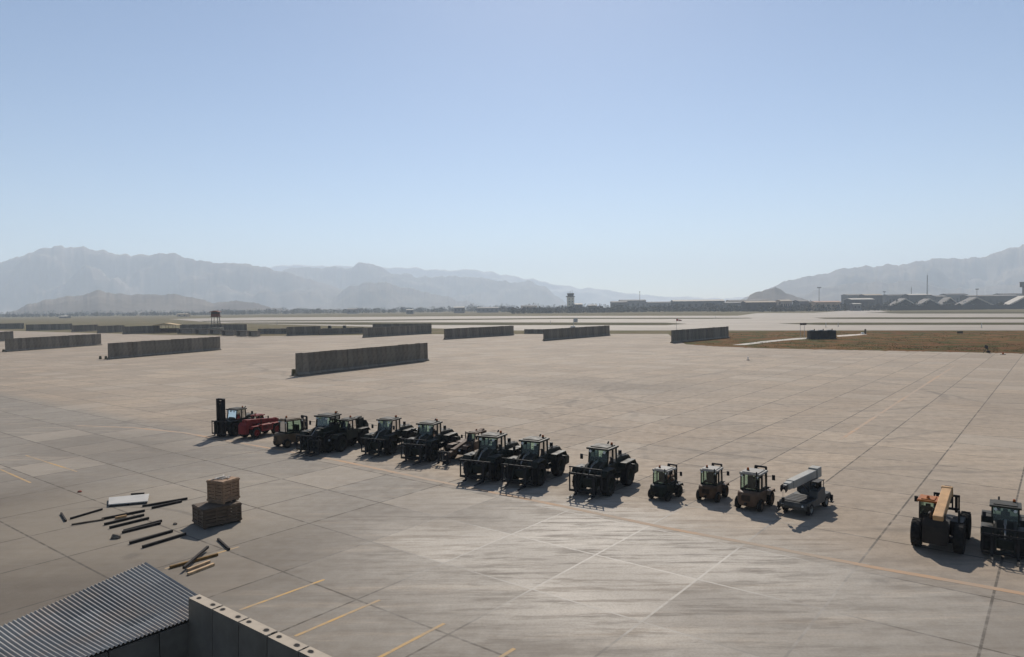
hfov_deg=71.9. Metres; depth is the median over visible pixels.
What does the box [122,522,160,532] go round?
timber beam
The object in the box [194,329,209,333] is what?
bunker
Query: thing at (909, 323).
grass strip
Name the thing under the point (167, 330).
canopy
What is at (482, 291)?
mountains
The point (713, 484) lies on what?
compact forklift
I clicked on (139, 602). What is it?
corrugated roof
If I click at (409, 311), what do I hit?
building
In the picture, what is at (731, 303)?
building
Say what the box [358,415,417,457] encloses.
fork loader
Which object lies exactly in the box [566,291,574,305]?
control tower
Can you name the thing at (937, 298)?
building
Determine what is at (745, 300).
building
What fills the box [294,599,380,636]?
painted line
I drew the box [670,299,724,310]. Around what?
building
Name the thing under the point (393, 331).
concrete wall
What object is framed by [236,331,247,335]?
bunker
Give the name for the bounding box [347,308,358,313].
building
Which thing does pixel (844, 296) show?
building
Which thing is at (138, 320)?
ground
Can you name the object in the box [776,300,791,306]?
building
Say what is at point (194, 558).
timber beam
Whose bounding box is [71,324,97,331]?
concrete wall
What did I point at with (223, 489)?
square crate
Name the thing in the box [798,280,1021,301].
mountains
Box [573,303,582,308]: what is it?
building
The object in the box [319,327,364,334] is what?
concrete wall
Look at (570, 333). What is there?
concrete wall
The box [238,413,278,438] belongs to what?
telehandler
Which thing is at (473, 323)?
grass strip
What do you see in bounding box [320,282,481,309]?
mountains
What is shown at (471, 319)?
grass strip
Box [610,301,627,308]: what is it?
building
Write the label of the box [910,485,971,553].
telehandler
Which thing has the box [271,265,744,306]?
mountains
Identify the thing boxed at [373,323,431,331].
concrete wall
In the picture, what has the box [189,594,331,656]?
concrete wall
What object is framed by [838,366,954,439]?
painted line
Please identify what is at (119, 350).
concrete wall
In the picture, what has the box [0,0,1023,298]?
sky
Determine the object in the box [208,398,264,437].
mast forklift
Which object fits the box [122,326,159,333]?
concrete wall
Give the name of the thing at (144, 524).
timber beam
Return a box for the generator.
[806,329,836,338]
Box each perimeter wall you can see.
[759,306,862,310]
[890,304,1023,310]
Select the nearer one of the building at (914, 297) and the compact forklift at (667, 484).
the compact forklift at (667, 484)
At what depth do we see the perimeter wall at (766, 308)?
1287.20 m
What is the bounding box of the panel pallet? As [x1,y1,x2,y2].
[108,494,148,506]
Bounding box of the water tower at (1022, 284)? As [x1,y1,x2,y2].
[1019,282,1023,295]
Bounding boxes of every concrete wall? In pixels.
[0,323,23,328]
[0,331,13,341]
[4,334,101,351]
[26,324,71,330]
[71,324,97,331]
[94,622,188,656]
[97,325,123,332]
[107,336,220,358]
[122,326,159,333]
[180,324,246,330]
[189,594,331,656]
[258,328,286,333]
[286,326,320,335]
[294,343,428,375]
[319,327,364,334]
[362,325,431,337]
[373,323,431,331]
[444,326,513,338]
[524,329,542,333]
[542,325,609,340]
[670,326,728,342]
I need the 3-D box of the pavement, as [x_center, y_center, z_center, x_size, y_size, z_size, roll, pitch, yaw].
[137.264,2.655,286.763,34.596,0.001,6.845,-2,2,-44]
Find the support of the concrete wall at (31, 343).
on the apron
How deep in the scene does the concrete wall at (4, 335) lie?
321.50 m
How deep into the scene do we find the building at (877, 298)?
1479.04 m
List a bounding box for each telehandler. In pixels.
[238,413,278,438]
[299,415,370,456]
[431,428,491,466]
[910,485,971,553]
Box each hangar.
[888,298,916,306]
[916,299,941,305]
[938,297,957,304]
[955,297,993,304]
[1004,296,1023,304]
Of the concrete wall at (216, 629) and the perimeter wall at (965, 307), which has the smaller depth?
the concrete wall at (216, 629)
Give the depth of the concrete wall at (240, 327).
434.48 m
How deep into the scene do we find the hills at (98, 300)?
3442.47 m
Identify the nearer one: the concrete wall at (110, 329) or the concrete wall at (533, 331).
the concrete wall at (533, 331)
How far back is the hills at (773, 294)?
3225.64 m
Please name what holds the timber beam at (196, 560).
on the apron
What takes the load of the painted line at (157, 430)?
on the apron
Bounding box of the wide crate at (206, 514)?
[192,500,241,528]
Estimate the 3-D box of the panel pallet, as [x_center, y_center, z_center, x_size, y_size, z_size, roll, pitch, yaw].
[-26.180,11.724,48.119,2.628,0.178,2.095,-1,2,-21]
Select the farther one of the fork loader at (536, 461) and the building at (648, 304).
the building at (648, 304)
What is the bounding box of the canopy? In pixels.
[152,323,180,332]
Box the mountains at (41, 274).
[0,245,343,313]
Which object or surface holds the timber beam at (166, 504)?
on the apron
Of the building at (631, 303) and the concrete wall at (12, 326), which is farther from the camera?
the building at (631, 303)
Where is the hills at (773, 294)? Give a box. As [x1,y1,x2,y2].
[747,287,809,304]
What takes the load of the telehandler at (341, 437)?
on the apron
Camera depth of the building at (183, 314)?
1499.68 m
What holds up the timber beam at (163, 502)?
on the apron
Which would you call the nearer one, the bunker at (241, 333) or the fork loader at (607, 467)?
the fork loader at (607, 467)
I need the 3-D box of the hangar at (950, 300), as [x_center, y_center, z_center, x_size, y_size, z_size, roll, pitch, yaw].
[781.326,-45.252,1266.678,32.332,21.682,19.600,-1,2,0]
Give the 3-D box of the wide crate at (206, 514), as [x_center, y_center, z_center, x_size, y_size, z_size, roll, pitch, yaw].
[-18.058,11.284,43.196,2.343,1.180,1.893,-2,2,-43]
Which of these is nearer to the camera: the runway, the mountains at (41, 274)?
the runway
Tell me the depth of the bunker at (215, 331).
377.34 m
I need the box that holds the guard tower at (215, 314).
[208,311,223,329]
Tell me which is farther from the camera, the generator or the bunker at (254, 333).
the bunker at (254, 333)
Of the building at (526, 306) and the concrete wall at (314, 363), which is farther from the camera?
the building at (526, 306)
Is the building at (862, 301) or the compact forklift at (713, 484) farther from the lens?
the building at (862, 301)
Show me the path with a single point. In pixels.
(771, 341)
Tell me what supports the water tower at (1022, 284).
on the ground
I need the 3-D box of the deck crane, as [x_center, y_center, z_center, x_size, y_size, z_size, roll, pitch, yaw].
[18.178,10.257,44.286,2.088,2.356,5.431,1,2,44]
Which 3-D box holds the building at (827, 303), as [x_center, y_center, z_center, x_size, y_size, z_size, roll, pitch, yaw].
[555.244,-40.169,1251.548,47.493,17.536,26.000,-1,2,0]
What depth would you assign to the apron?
48.20 m
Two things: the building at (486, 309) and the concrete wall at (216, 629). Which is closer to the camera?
the concrete wall at (216, 629)
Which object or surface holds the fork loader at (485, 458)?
on the apron
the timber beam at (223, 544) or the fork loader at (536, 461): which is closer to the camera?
the timber beam at (223, 544)
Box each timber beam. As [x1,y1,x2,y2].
[70,508,102,518]
[72,519,103,524]
[101,509,144,519]
[104,514,143,524]
[109,517,148,528]
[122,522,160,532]
[123,520,161,529]
[129,529,172,543]
[142,532,185,547]
[149,497,187,505]
[151,500,181,508]
[169,553,217,568]
[182,546,208,568]
[186,560,210,570]
[187,563,214,574]
[217,538,229,549]
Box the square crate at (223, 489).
[206,475,239,504]
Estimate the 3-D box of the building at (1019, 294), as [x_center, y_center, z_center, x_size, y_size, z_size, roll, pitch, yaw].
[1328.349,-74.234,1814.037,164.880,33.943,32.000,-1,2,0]
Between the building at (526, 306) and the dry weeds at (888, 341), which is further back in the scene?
the building at (526, 306)
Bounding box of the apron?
[0,331,1023,656]
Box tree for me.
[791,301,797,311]
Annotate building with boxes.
[177,313,189,316]
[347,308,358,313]
[406,309,413,313]
[454,307,464,312]
[477,307,498,312]
[521,305,537,309]
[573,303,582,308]
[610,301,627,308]
[619,299,645,307]
[645,302,670,308]
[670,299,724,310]
[722,302,740,307]
[726,299,767,301]
[740,301,776,310]
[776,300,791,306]
[792,300,808,306]
[809,301,840,310]
[841,294,859,303]
[844,298,873,309]
[850,303,860,310]
[858,294,882,305]
[883,294,903,305]
[902,294,931,302]
[928,295,947,301]
[940,293,967,301]
[959,295,1018,304]
[992,293,1021,295]
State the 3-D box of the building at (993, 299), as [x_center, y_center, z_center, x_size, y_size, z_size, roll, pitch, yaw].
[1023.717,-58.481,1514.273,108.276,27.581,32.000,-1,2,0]
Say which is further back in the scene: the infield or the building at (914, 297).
the building at (914, 297)
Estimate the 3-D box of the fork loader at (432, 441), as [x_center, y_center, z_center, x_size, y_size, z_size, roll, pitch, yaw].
[-7.206,9.552,61.372,2.732,3.305,7.896,0,2,23]
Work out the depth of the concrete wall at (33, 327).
510.43 m
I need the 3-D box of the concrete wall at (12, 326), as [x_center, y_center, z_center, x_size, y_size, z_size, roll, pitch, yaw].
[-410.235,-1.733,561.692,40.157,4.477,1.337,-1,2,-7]
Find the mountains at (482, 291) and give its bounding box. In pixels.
[279,262,566,307]
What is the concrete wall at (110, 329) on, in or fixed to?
on the ground
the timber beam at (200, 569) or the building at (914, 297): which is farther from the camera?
the building at (914, 297)
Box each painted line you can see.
[0,469,31,482]
[25,455,76,471]
[77,425,219,439]
[219,439,1023,594]
[239,579,324,609]
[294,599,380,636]
[378,623,444,656]
[499,648,515,656]
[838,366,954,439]
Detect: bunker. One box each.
[177,329,194,333]
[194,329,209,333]
[209,329,222,333]
[221,330,236,335]
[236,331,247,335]
[247,331,259,336]
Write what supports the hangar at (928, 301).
on the ground
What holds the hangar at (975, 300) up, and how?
on the ground
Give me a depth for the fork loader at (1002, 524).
36.08 m
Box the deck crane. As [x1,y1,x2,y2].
[776,465,833,515]
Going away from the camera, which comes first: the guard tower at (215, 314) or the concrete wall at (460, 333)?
the concrete wall at (460, 333)
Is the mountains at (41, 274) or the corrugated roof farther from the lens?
the mountains at (41, 274)
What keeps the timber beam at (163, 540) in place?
on the apron
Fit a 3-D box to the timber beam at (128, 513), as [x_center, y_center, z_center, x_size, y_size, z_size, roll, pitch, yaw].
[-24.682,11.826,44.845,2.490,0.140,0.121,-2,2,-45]
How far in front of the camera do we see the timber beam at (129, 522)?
43.05 m
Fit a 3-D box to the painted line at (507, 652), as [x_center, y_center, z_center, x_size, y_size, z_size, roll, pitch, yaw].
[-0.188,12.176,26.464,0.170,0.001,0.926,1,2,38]
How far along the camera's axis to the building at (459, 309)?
1699.35 m
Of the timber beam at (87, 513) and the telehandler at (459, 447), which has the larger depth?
the telehandler at (459, 447)
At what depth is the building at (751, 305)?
1289.47 m
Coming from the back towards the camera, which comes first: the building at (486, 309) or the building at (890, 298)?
the building at (486, 309)
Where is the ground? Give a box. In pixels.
[0,307,1023,352]
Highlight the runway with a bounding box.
[175,311,1023,329]
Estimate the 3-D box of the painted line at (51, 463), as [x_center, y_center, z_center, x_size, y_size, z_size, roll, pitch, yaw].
[-39.815,11.577,60.771,11.168,0.001,0.170,1,2,38]
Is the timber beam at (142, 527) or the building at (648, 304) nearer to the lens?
the timber beam at (142, 527)
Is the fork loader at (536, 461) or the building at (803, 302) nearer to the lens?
the fork loader at (536, 461)
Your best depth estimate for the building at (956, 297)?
1648.91 m
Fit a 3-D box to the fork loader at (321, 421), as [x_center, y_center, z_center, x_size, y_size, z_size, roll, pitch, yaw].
[-17.138,9.454,65.567,2.867,3.469,8.288,0,2,24]
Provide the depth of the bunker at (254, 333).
339.22 m
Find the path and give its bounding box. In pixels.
[736,338,805,344]
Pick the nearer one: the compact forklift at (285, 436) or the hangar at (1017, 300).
the compact forklift at (285, 436)
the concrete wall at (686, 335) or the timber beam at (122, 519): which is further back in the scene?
the concrete wall at (686, 335)
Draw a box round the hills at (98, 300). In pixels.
[6,290,299,315]
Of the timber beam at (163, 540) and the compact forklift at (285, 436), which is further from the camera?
the compact forklift at (285, 436)
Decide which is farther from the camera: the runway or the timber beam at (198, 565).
the runway
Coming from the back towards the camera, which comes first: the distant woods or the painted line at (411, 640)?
the distant woods
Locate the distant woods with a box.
[0,300,1004,316]
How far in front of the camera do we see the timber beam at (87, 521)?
43.38 m
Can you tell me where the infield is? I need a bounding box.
[683,331,1023,353]
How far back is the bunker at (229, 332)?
356.45 m
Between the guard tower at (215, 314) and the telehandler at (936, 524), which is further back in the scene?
the guard tower at (215, 314)
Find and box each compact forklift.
[273,415,307,447]
[648,463,683,500]
[696,463,728,502]
[734,465,775,511]
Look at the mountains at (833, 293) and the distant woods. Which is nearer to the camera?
the distant woods
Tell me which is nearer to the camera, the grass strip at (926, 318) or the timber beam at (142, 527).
the timber beam at (142, 527)
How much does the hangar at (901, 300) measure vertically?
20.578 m
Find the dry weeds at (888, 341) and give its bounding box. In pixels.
[696,331,1023,351]
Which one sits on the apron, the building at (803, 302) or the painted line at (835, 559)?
the painted line at (835, 559)
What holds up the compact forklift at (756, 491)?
on the apron
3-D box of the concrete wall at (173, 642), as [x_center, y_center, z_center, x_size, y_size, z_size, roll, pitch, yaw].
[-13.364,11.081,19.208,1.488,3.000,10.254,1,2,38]
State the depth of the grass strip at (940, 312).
857.92 m
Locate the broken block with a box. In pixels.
[111,534,120,538]
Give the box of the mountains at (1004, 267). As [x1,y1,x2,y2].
[741,244,1023,299]
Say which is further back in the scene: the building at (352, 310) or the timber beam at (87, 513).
the building at (352, 310)
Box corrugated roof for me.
[0,562,197,656]
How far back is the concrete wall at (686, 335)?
257.10 m
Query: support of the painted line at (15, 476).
on the apron
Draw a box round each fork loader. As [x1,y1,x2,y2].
[290,411,358,455]
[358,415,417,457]
[398,419,460,464]
[456,430,520,485]
[498,434,568,490]
[567,441,638,501]
[980,496,1023,566]
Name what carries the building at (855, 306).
on the ground
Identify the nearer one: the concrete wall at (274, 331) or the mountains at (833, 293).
the concrete wall at (274, 331)
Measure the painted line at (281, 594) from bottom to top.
0.001 m
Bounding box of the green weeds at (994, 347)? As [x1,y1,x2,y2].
[705,331,1022,351]
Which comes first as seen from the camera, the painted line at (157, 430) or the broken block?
the broken block
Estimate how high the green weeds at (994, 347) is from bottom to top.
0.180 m
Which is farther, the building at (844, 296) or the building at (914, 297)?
the building at (844, 296)
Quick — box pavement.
[837,334,865,336]
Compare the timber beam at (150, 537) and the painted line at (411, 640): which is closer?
the painted line at (411, 640)
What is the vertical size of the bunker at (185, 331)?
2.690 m
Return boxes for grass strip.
[203,318,736,321]
[253,322,681,324]
[779,323,1023,324]
[822,317,1023,318]
[868,312,1023,313]

